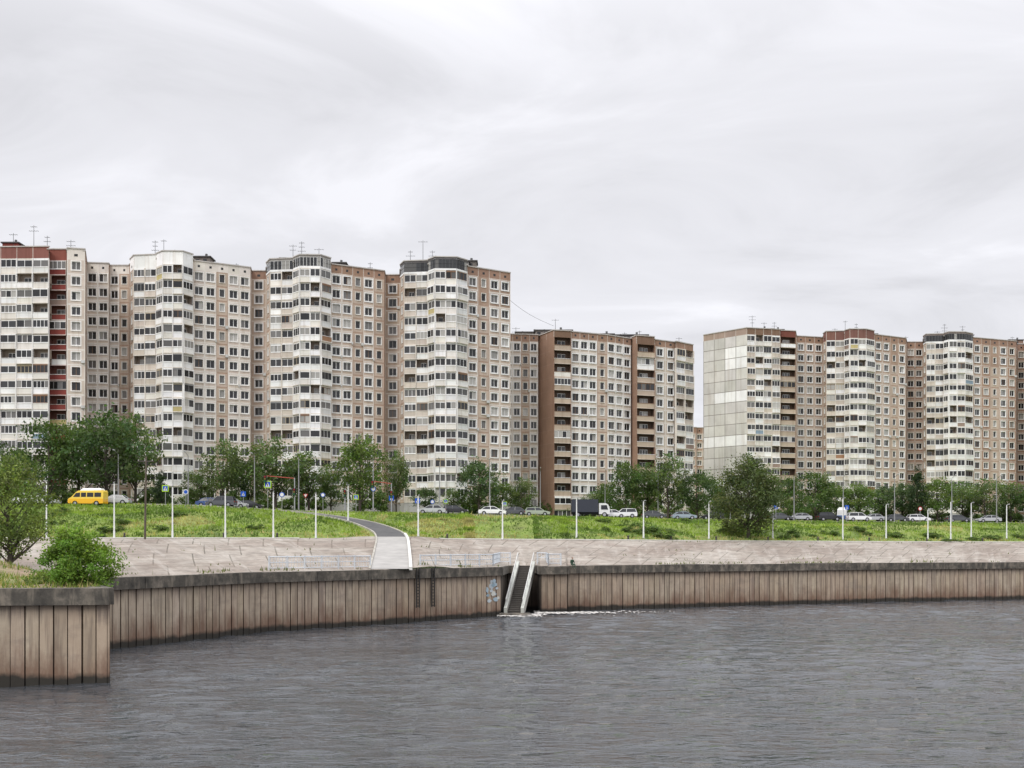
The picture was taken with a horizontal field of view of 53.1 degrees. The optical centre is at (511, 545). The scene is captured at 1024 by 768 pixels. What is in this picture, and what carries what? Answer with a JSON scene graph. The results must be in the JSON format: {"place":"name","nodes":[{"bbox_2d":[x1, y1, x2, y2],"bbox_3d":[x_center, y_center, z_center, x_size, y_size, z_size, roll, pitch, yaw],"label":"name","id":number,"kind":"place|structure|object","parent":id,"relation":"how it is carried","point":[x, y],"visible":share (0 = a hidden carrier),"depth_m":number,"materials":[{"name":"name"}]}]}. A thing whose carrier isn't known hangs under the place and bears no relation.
{"place":"outdoors","nodes":[
{"label":"outdoors","id":0,"kind":"place"},
{"bbox_2d":[0,562,85,587],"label":"riverbank terrace","id":1,"kind":"structure","parent":0,"point":[15,570],"depth_m":67.37,"materials":[{"name":"green plant"}]},
{"bbox_2d":[0,447,68,563],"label":"birch tree","id":2,"kind":"object","parent":1,"relation":"on","point":[17,536],"visible":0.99,"depth_m":75.83,"materials":[{"name":"green plant"}]},
{"bbox_2d":[21,566,65,584],"bbox_3d":[-27.385,1.953,59.907,2.156,1.533,2.863,0,0,0],"label":"bush","id":3,"kind":"object","parent":1,"relation":"on","point":[41,575],"visible":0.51,"depth_m":59.41,"materials":[{"name":"green plant"}]},
{"bbox_2d":[0,559,100,587],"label":"grass","id":4,"kind":"structure","parent":1,"relation":"on","point":[18,584],"depth_m":58.24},
{"bbox_2d":[33,520,129,586],"bbox_3d":[-24.821,0.734,59.021,5.006,4.340,5.009,0,0,0],"label":"bush","id":5,"kind":"object","parent":1,"relation":"on","point":[71,552],"visible":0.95,"depth_m":58.03,"materials":[{"name":"green plant"}]},
{"bbox_2d":[6,537,299,538],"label":"embankment path","id":6,"kind":"structure","parent":0,"point":[191,538],"depth_m":128.21,"materials":[{"name":"concrete"}]},
{"bbox_2d":[304,512,404,536],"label":"ramp road","id":7,"kind":"structure","parent":0,"point":[379,530],"depth_m":140.02,"materials":[{"name":"asphalt"}]},
{"bbox_2d":[371,537,408,568],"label":"ramp road","id":8,"kind":"structure","parent":0,"point":[391,552],"depth_m":109.25,"materials":[{"name":"concrete"}]},
{"bbox_2d":[0,566,1023,767],"bbox_3d":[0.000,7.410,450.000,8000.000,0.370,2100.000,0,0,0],"label":"river water","id":9,"kind":"structure","parent":0,"point":[918,684],"depth_m":50.26,"materials":[{"name":"liquid"}]},
{"bbox_2d":[0,585,113,686],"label":"quay wall","id":10,"kind":"structure","parent":9,"relation":"in","point":[55,636],"depth_m":54.29,"materials":[{"name":"wood"}]},
{"bbox_2d":[91,567,501,648],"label":"quay wall","id":11,"kind":"structure","parent":9,"relation":"in","point":[152,610],"depth_m":88.33,"materials":[{"name":"concrete"}]},
{"bbox_2d":[416,568,419,607],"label":"mooring ladder","id":12,"kind":"object","parent":11,"relation":"attached to","point":[417,587],"visible":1,"depth_m":98.09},
{"bbox_2d":[431,568,434,606],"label":"mooring ladder","id":13,"kind":"object","parent":11,"relation":"attached to","point":[432,586],"visible":1,"depth_m":99.50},
{"bbox_2d":[486,579,499,602],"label":"graffiti","id":14,"kind":"object","parent":11,"relation":"attached to","point":[493,584],"visible":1,"depth_m":106.32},
{"bbox_2d":[504,552,534,612],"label":"river stairs","id":15,"kind":"structure","parent":9,"relation":"in","point":[519,589],"depth_m":110.90,"materials":[{"name":"concrete"}]},
{"bbox_2d":[497,610,709,616],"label":"river foam","id":16,"kind":"object","parent":9,"relation":"on","point":[539,613],"visible":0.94,"depth_m":109.64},
{"bbox_2d":[0,504,1023,576],"bbox_3d":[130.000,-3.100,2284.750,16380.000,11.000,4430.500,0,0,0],"label":"ground","id":17,"kind":"structure","parent":0,"point":[159,557],"depth_m":131.43,"materials":[{"name":"concrete"}]},
{"bbox_2d":[0,445,44,495],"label":"deciduous tree","id":18,"kind":"object","parent":17,"relation":"on","point":[1,460],"visible":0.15,"depth_m":173.86,"materials":[{"name":"green plant"}]},
{"bbox_2d":[4,414,80,495],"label":"deciduous tree","id":19,"kind":"object","parent":17,"relation":"on","point":[56,454],"visible":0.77,"depth_m":170.93,"materials":[{"name":"green plant"}]},
{"bbox_2d":[44,489,74,503],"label":"bush","id":20,"kind":"object","parent":17,"relation":"on","point":[62,494],"visible":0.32,"depth_m":183.17,"materials":[{"name":"green plant"}]},
{"bbox_2d":[40,419,110,492],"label":"deciduous tree","id":21,"kind":"object","parent":17,"relation":"on","point":[81,482],"visible":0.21,"depth_m":176.92,"materials":[{"name":"green plant"}]},
{"bbox_2d":[68,488,107,504],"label":"yellow van","id":22,"kind":"object","parent":17,"relation":"on","point":[97,496],"visible":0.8,"depth_m":153.06,"materials":[{"name":"paint"}]},
{"bbox_2d":[51,402,160,491],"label":"deciduous tree","id":23,"kind":"object","parent":17,"relation":"on","point":[98,441],"visible":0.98,"depth_m":168.04,"materials":[{"name":"green plant"}]},
{"bbox_2d":[95,524,126,532],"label":"weed clump","id":24,"kind":"object","parent":17,"relation":"on","point":[105,528],"visible":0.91,"depth_m":131.23,"materials":[{"name":"green plant"}]},
{"bbox_2d":[108,495,131,503],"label":"parked car","id":25,"kind":"object","parent":17,"relation":"on","point":[123,499],"visible":0.64,"depth_m":156.19,"materials":[{"name":"paint"}]},
{"bbox_2d":[101,409,167,502],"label":"deciduous tree","id":26,"kind":"object","parent":17,"relation":"on","point":[140,469],"visible":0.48,"depth_m":174.91,"materials":[{"name":"green plant"}]},
{"bbox_2d":[137,456,153,538],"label":"utility pole","id":27,"kind":"object","parent":17,"relation":"on","point":[145,501],"visible":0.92,"depth_m":125.90,"materials":[{"name":"brown wood"}]},
{"bbox_2d":[138,486,176,503],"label":"bush","id":28,"kind":"object","parent":17,"relation":"on","point":[142,499],"visible":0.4,"depth_m":181.35,"materials":[{"name":"green plant"}]},
{"bbox_2d":[150,470,171,503],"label":"spruce tree","id":29,"kind":"object","parent":17,"relation":"on","point":[160,479],"visible":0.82,"depth_m":167.47,"materials":[{"name":"green plant"}]},
{"bbox_2d":[175,490,203,504],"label":"bush","id":30,"kind":"object","parent":17,"relation":"on","point":[183,499],"visible":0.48,"depth_m":187.55,"materials":[{"name":"green plant"}]},
{"bbox_2d":[178,468,217,500],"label":"deciduous tree","id":31,"kind":"object","parent":17,"relation":"on","point":[201,493],"visible":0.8,"depth_m":175.06,"materials":[{"name":"green plant"}]},
{"bbox_2d":[205,496,236,506],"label":"parked car","id":32,"kind":"object","parent":17,"relation":"on","point":[220,500],"visible":0.85,"depth_m":157.18,"materials":[{"name":"paint"}]},
{"bbox_2d":[197,436,251,496],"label":"deciduous tree","id":33,"kind":"object","parent":17,"relation":"on","point":[228,475],"visible":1,"depth_m":170.93,"materials":[{"name":"green plant"}]},
{"bbox_2d":[228,457,270,499],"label":"deciduous tree","id":34,"kind":"object","parent":17,"relation":"on","point":[242,488],"visible":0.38,"depth_m":176.83,"materials":[{"name":"green plant"}]},
{"bbox_2d":[131,503,376,568],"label":"ramp kerb","id":35,"kind":"structure","parent":17,"relation":"on","point":[374,533],"depth_m":143.76,"materials":[{"name":"concrete"}]},
{"bbox_2d":[0,226,510,513],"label":"apartment building","id":36,"kind":"structure","parent":17,"relation":"on","point":[322,357],"depth_m":198.71,"materials":[{"name":"concrete"}]},
{"bbox_2d":[256,490,279,508],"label":"bush","id":37,"kind":"object","parent":17,"relation":"on","point":[268,502],"visible":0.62,"depth_m":188.73,"materials":[{"name":"green plant"}]},
{"bbox_2d":[235,433,311,508],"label":"deciduous tree","id":38,"kind":"object","parent":17,"relation":"on","point":[263,457],"visible":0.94,"depth_m":170.51,"materials":[{"name":"green plant"}]},
{"bbox_2d":[277,498,304,509],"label":"bush","id":39,"kind":"object","parent":17,"relation":"on","point":[283,505],"visible":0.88,"depth_m":183.47,"materials":[{"name":"green plant"}]},
{"bbox_2d":[289,492,316,509],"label":"bush","id":40,"kind":"object","parent":17,"relation":"on","point":[301,500],"visible":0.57,"depth_m":184.77,"materials":[{"name":"green plant"}]},
{"bbox_2d":[280,449,334,509],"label":"deciduous tree","id":41,"kind":"object","parent":17,"relation":"on","point":[303,486],"visible":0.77,"depth_m":172.78,"materials":[{"name":"green plant"}]},
{"bbox_2d":[303,493,326,510],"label":"bush","id":42,"kind":"object","parent":17,"relation":"on","point":[323,506],"visible":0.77,"depth_m":186.37,"materials":[{"name":"green plant"}]},
{"bbox_2d":[268,555,370,569],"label":"railing","id":43,"kind":"object","parent":17,"relation":"on","point":[286,562],"visible":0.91,"depth_m":93.78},
{"bbox_2d":[315,470,357,510],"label":"deciduous tree","id":44,"kind":"object","parent":17,"relation":"on","point":[332,502],"visible":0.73,"depth_m":179.62,"materials":[{"name":"green plant"}]},
{"bbox_2d":[322,433,396,511],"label":"deciduous tree","id":45,"kind":"object","parent":17,"relation":"on","point":[357,453],"visible":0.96,"depth_m":171.00,"materials":[{"name":"green plant"}]},
{"bbox_2d":[350,486,379,510],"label":"bush","id":46,"kind":"object","parent":17,"relation":"on","point":[365,505],"visible":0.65,"depth_m":188.97,"materials":[{"name":"green plant"}]},
{"bbox_2d":[370,486,390,511],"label":"bush","id":47,"kind":"object","parent":17,"relation":"on","point":[384,507],"visible":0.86,"depth_m":188.83,"materials":[{"name":"green plant"}]},
{"bbox_2d":[380,448,412,511],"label":"deciduous tree","id":48,"kind":"object","parent":17,"relation":"on","point":[402,471],"visible":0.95,"depth_m":177.37,"materials":[{"name":"green plant"}]},
{"bbox_2d":[404,533,411,569],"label":"ramp kerb","id":49,"kind":"structure","parent":17,"relation":"on","point":[409,552],"depth_m":109.48,"materials":[{"name":"paint"}]},
{"bbox_2d":[408,486,438,512],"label":"deciduous tree","id":50,"kind":"object","parent":17,"relation":"on","point":[428,492],"visible":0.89,"depth_m":185.40,"materials":[{"name":"green plant"}]},
{"bbox_2d":[440,488,467,513],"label":"deciduous tree","id":51,"kind":"object","parent":17,"relation":"on","point":[452,500],"visible":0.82,"depth_m":183.16,"materials":[{"name":"green plant"}]},
{"bbox_2d":[419,552,510,568],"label":"railing","id":52,"kind":"object","parent":17,"relation":"on","point":[496,557],"visible":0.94,"depth_m":106.11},
{"bbox_2d":[461,496,486,513],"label":"bush","id":53,"kind":"object","parent":17,"relation":"on","point":[468,507],"visible":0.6,"depth_m":185.37,"materials":[{"name":"green plant"}]},
{"bbox_2d":[452,455,507,513],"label":"deciduous tree","id":54,"kind":"object","parent":17,"relation":"on","point":[470,471],"visible":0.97,"depth_m":181.30,"materials":[{"name":"green plant"}]},
{"bbox_2d":[486,481,519,509],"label":"deciduous tree","id":55,"kind":"object","parent":17,"relation":"on","point":[503,497],"visible":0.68,"depth_m":187.22,"materials":[{"name":"green plant"}]},
{"bbox_2d":[0,501,1023,540],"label":"grass","id":56,"kind":"structure","parent":17,"relation":"on","point":[468,525],"depth_m":146.50,"materials":[{"name":"plant"}]},
{"bbox_2d":[501,565,541,612],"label":"quay wall","id":57,"kind":"structure","parent":17,"relation":"on","point":[534,602],"depth_m":115.71,"materials":[{"name":"concrete"}]},
{"bbox_2d":[504,477,538,507],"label":"deciduous tree","id":58,"kind":"object","parent":17,"relation":"on","point":[523,489],"visible":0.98,"depth_m":187.69,"materials":[{"name":"green plant"}]},
{"bbox_2d":[537,552,560,564],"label":"railing","id":59,"kind":"object","parent":17,"relation":"on","point":[546,556],"visible":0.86,"depth_m":114.03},
{"bbox_2d":[541,566,568,611],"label":"quay wall","id":60,"kind":"structure","parent":17,"relation":"on","point":[554,588],"depth_m":111.74,"materials":[{"name":"wood"}]},
{"bbox_2d":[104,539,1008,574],"bbox_3d":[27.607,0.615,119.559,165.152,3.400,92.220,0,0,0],"label":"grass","id":61,"kind":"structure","parent":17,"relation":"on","point":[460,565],"depth_m":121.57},
{"bbox_2d":[579,490,608,515],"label":"deciduous tree","id":62,"kind":"object","parent":17,"relation":"on","point":[593,495],"visible":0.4,"depth_m":199.03,"materials":[{"name":"green plant"}]},
{"bbox_2d":[510,321,693,516],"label":"apartment building","id":63,"kind":"structure","parent":17,"relation":"on","point":[587,409],"depth_m":220.81,"materials":[{"name":"concrete"}]},
{"bbox_2d":[593,482,631,510],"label":"deciduous tree","id":64,"kind":"object","parent":17,"relation":"on","point":[610,489],"visible":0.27,"depth_m":204.47,"materials":[{"name":"green plant"}]},
{"bbox_2d":[595,459,647,516],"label":"deciduous tree","id":65,"kind":"object","parent":17,"relation":"on","point":[631,486],"visible":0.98,"depth_m":194.94,"materials":[{"name":"green plant"}]},
{"bbox_2d":[615,508,636,517],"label":"parked car","id":66,"kind":"object","parent":17,"relation":"on","point":[632,512],"visible":0.57,"depth_m":185.17,"materials":[{"name":"paint"}]},
{"bbox_2d":[628,499,645,516],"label":"bush","id":67,"kind":"object","parent":17,"relation":"on","point":[639,511],"visible":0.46,"depth_m":217.24,"materials":[{"name":"green plant"}]},
{"bbox_2d":[625,461,665,511],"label":"deciduous tree","id":68,"kind":"object","parent":17,"relation":"on","point":[647,502],"visible":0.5,"depth_m":198.93,"materials":[{"name":"green plant"}]},
{"bbox_2d":[641,511,666,517],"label":"parked car","id":69,"kind":"object","parent":17,"relation":"on","point":[647,514],"visible":0.91,"depth_m":188.17,"materials":[{"name":"paint"}]},
{"bbox_2d":[648,500,665,517],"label":"bush","id":70,"kind":"object","parent":17,"relation":"on","point":[655,508],"visible":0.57,"depth_m":214.93,"materials":[{"name":"green plant"}]},
{"bbox_2d":[649,530,675,537],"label":"weed clump","id":71,"kind":"object","parent":17,"relation":"on","point":[664,535],"visible":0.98,"depth_m":145.50,"materials":[{"name":"green plant"}]},
{"bbox_2d":[639,451,692,518],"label":"deciduous tree","id":72,"kind":"object","parent":17,"relation":"on","point":[662,476],"visible":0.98,"depth_m":195.78,"materials":[{"name":"green plant"}]},
{"bbox_2d":[660,502,690,517],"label":"bush","id":73,"kind":"object","parent":17,"relation":"on","point":[674,510],"visible":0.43,"depth_m":212.84,"materials":[{"name":"green plant"}]},
{"bbox_2d":[671,467,720,518],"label":"deciduous tree","id":74,"kind":"object","parent":17,"relation":"on","point":[700,479],"visible":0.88,"depth_m":197.10,"materials":[{"name":"green plant"}]},
{"bbox_2d":[694,427,702,516],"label":"apartment building","id":75,"kind":"structure","parent":17,"relation":"on","point":[698,449],"depth_m":331.00,"materials":[{"name":"concrete"}]},
{"bbox_2d":[688,479,726,514],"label":"deciduous tree","id":76,"kind":"object","parent":17,"relation":"on","point":[715,485],"visible":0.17,"depth_m":204.06,"materials":[{"name":"green plant"}]},
{"bbox_2d":[705,450,791,537],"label":"linden tree","id":77,"kind":"object","parent":17,"relation":"on","point":[761,492],"visible":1,"depth_m":150.68,"materials":[{"name":"green plant"}]},
{"bbox_2d":[567,562,1023,610],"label":"quay wall","id":78,"kind":"structure","parent":17,"relation":"on","point":[603,587],"depth_m":126.96,"materials":[{"name":"concrete"}]},
{"bbox_2d":[774,476,818,515],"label":"deciduous tree","id":79,"kind":"object","parent":17,"relation":"on","point":[788,484],"visible":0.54,"depth_m":207.34,"materials":[{"name":"green plant"}]},
{"bbox_2d":[783,469,842,520],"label":"deciduous tree","id":80,"kind":"object","parent":17,"relation":"on","point":[824,495],"visible":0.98,"depth_m":200.79,"materials":[{"name":"green plant"}]},
{"bbox_2d":[816,481,863,515],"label":"deciduous tree","id":81,"kind":"object","parent":17,"relation":"on","point":[836,503],"visible":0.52,"depth_m":206.84,"materials":[{"name":"green plant"}]},
{"bbox_2d":[836,481,885,520],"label":"deciduous tree","id":82,"kind":"object","parent":17,"relation":"on","point":[858,490],"visible":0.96,"depth_m":204.61,"materials":[{"name":"green plant"}]},
{"bbox_2d":[703,316,1023,520],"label":"apartment building","id":83,"kind":"structure","parent":17,"relation":"on","point":[868,407],"depth_m":266.61,"materials":[{"name":"concrete"}]},
{"bbox_2d":[866,483,905,515],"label":"deciduous tree","id":84,"kind":"object","parent":17,"relation":"on","point":[884,498],"visible":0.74,"depth_m":208.53,"materials":[{"name":"green plant"}]},
{"bbox_2d":[880,480,922,515],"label":"deciduous tree","id":85,"kind":"object","parent":17,"relation":"on","point":[901,491],"visible":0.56,"depth_m":210.50,"materials":[{"name":"green plant"}]},
{"bbox_2d":[905,465,930,521],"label":"spruce tree","id":86,"kind":"object","parent":17,"relation":"on","point":[912,490],"visible":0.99,"depth_m":205.52,"materials":[{"name":"green plant"}]},
{"bbox_2d":[928,512,952,521],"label":"bush","id":87,"kind":"object","parent":17,"relation":"on","point":[942,517],"visible":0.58,"depth_m":210.72,"materials":[{"name":"green plant"}]},
{"bbox_2d":[917,475,964,521],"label":"deciduous tree","id":88,"kind":"object","parent":17,"relation":"on","point":[935,505],"visible":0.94,"depth_m":204.70,"materials":[{"name":"green plant"}]},
{"bbox_2d":[937,480,987,521],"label":"deciduous tree","id":89,"kind":"object","parent":17,"relation":"on","point":[962,511],"visible":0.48,"depth_m":209.66,"materials":[{"name":"green plant"}]},
{"bbox_2d":[958,477,1013,515],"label":"deciduous tree","id":90,"kind":"object","parent":17,"relation":"on","point":[980,498],"visible":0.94,"depth_m":205.73,"materials":[{"name":"green plant"}]},
{"bbox_2d":[976,481,1023,521],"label":"deciduous tree","id":91,"kind":"object","parent":17,"relation":"on","point":[1018,499],"visible":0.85,"depth_m":206.69,"materials":[{"name":"green plant"}]},
{"bbox_2d":[0,0,1023,426],"label":"sky","id":92,"kind":"structure","parent":0,"point":[669,170],"materials":[{"name":"white"}]},
{"bbox_2d":[440,538,1023,542],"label":"embankment path","id":93,"kind":"structure","parent":0,"point":[718,540],"depth_m":147.47,"materials":[{"name":"concrete"}]},
{"bbox_3d":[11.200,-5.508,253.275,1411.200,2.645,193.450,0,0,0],"label":"road","id":94,"kind":"structure","parent":0,"visible":0},
{"bbox_2d":[417,505,445,513],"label":"parked car","id":95,"kind":"object","parent":94,"relation":"on","point":[434,508],"visible":0.83,"depth_m":163.17,"materials":[{"name":"paint"}]},
{"bbox_2d":[443,505,467,513],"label":"parked car","id":96,"kind":"object","parent":94,"relation":"on","point":[454,508],"visible":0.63,"depth_m":170.17,"materials":[{"name":"paint"}]},
{"bbox_2d":[478,506,505,514],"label":"parked car","id":97,"kind":"object","parent":94,"relation":"on","point":[490,509],"visible":0.91,"depth_m":165.15,"materials":[{"name":"paint"}]},
{"bbox_2d":[504,507,524,514],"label":"parked car","id":98,"kind":"object","parent":94,"relation":"on","point":[516,510],"visible":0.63,"depth_m":175.17,"materials":[{"name":"paint"}]},
{"bbox_2d":[524,507,549,514],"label":"parked car","id":99,"kind":"object","parent":94,"relation":"on","point":[532,510],"visible":0.87,"depth_m":173.19,"materials":[{"name":"paint"}]},
{"bbox_2d":[571,499,609,516],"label":"box truck","id":100,"kind":"object","parent":94,"relation":"on","point":[589,507],"visible":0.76,"depth_m":176.85,"materials":[{"name":"paint"}]},
{"bbox_2d":[671,511,696,518],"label":"parked car","id":101,"kind":"object","parent":94,"relation":"on","point":[682,514],"visible":0.91,"depth_m":185.17,"materials":[{"name":"paint"}]},
{"bbox_2d":[790,513,811,520],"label":"parked car","id":102,"kind":"object","parent":94,"relation":"on","point":[804,516],"visible":0.7,"depth_m":197.18,"materials":[{"name":"paint"}]},
{"bbox_2d":[816,512,841,520],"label":"parked car","id":103,"kind":"object","parent":94,"relation":"on","point":[821,516],"visible":0.97,"depth_m":197.21,"materials":[{"name":"paint"}]},
{"bbox_2d":[845,512,871,520],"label":"parked car","id":104,"kind":"object","parent":94,"relation":"on","point":[853,516],"visible":0.94,"depth_m":196.18,"materials":[{"name":"paint"}]},
{"bbox_2d":[885,514,909,521],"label":"parked car","id":105,"kind":"object","parent":94,"relation":"on","point":[890,518],"visible":0.87,"depth_m":198.18,"materials":[{"name":"paint"}]},
{"bbox_2d":[907,514,930,521],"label":"parked car","id":106,"kind":"object","parent":94,"relation":"on","point":[912,517],"visible":0.77,"depth_m":200.15,"materials":[{"name":"paint"}]},
{"bbox_2d":[945,515,970,521],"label":"parked car","id":107,"kind":"object","parent":94,"relation":"on","point":[959,518],"visible":0.83,"depth_m":201.17,"materials":[{"name":"paint"}]},
{"bbox_2d":[975,515,1001,521],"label":"parked car","id":108,"kind":"object","parent":94,"relation":"on","point":[992,518],"visible":0.92,"depth_m":202.19,"materials":[{"name":"paint"}]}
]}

